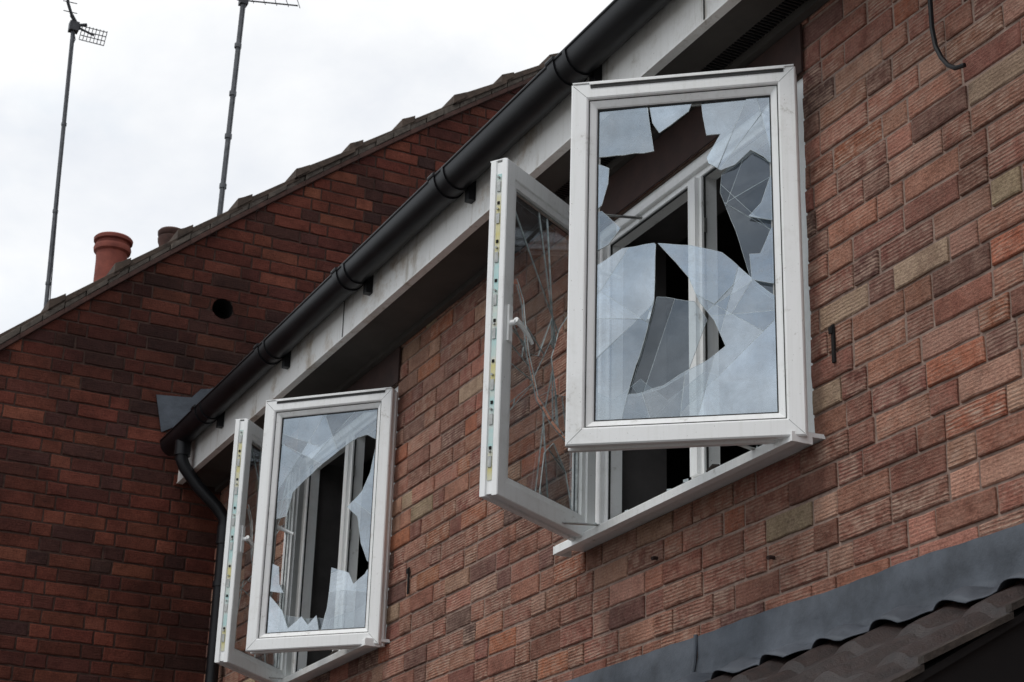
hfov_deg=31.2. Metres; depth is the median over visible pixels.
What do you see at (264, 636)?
opening sash
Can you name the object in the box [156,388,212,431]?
abutment flashing
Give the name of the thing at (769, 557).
wall plug
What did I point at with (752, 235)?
room shell
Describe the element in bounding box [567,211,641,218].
friction stay
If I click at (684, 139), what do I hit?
window header board
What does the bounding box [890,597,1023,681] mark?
verge
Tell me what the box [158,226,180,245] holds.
chimney pot
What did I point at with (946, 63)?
hanging cable
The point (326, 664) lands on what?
window sill
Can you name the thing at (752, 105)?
friction stay
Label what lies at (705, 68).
soffit vent
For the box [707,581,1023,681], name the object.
roman tiles
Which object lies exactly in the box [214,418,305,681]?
opening sash
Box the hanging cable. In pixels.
[928,0,965,69]
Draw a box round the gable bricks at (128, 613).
[0,85,524,681]
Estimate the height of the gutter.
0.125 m
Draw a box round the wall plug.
[766,555,774,559]
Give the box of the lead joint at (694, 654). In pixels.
[675,634,697,681]
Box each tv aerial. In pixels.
[44,0,107,306]
[217,0,299,215]
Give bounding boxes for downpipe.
[174,439,227,681]
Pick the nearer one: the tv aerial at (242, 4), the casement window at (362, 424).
the casement window at (362, 424)
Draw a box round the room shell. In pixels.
[354,179,773,626]
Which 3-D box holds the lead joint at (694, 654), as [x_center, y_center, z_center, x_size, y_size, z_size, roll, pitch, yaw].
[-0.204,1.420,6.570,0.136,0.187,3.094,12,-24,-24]
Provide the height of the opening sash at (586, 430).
1.134 m
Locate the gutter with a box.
[160,0,670,455]
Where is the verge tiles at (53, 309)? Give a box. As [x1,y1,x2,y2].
[0,53,557,350]
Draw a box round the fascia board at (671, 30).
[177,0,740,483]
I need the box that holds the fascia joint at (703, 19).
[342,0,704,336]
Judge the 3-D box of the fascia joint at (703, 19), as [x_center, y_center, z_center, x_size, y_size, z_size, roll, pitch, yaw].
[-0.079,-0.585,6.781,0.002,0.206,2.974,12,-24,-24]
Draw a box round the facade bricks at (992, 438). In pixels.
[204,0,1023,681]
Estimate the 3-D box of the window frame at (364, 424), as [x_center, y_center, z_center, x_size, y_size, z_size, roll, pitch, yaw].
[-0.739,0.911,8.297,0.073,1.125,1.227,12,-24,-24]
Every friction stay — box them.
[562,522,599,525]
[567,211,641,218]
[738,445,755,449]
[742,102,767,115]
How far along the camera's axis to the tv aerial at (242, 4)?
13.30 m
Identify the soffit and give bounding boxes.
[185,0,828,491]
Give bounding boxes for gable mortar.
[0,92,514,681]
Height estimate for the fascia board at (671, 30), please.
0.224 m
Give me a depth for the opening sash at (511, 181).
5.80 m
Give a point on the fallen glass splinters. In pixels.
(685, 480)
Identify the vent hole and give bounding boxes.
[212,298,232,318]
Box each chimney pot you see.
[93,231,132,281]
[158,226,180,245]
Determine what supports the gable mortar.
on the ground
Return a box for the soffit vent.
[554,0,806,199]
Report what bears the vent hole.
attached to the gable bricks at (128, 613)
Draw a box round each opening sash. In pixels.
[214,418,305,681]
[246,387,398,653]
[479,158,595,542]
[565,64,807,452]
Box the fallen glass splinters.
[594,444,762,523]
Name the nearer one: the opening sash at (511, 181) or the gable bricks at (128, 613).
the opening sash at (511, 181)
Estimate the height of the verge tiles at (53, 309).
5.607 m
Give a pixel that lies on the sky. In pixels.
(148, 107)
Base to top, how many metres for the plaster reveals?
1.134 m
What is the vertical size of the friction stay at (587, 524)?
0.010 m
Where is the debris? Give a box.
[706,464,719,471]
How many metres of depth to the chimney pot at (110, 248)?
11.87 m
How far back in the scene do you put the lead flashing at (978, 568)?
4.58 m
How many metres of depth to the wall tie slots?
5.00 m
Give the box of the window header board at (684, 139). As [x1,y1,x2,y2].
[297,24,802,456]
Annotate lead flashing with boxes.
[565,638,692,681]
[677,523,1023,681]
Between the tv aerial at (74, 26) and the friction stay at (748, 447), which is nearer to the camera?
the friction stay at (748, 447)
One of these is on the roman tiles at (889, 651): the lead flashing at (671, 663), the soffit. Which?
the lead flashing at (671, 663)
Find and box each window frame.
[291,387,398,673]
[595,78,814,523]
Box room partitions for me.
[666,314,775,488]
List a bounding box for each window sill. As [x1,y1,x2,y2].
[277,638,389,681]
[553,431,824,557]
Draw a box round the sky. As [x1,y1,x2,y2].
[0,0,612,333]
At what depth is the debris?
5.28 m
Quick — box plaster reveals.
[306,142,769,665]
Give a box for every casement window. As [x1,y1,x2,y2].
[291,387,398,673]
[595,78,814,523]
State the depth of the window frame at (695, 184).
5.87 m
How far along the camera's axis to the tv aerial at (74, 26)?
12.63 m
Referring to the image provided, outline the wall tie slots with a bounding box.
[406,324,835,593]
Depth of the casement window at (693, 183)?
5.87 m
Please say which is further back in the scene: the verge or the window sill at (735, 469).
the window sill at (735, 469)

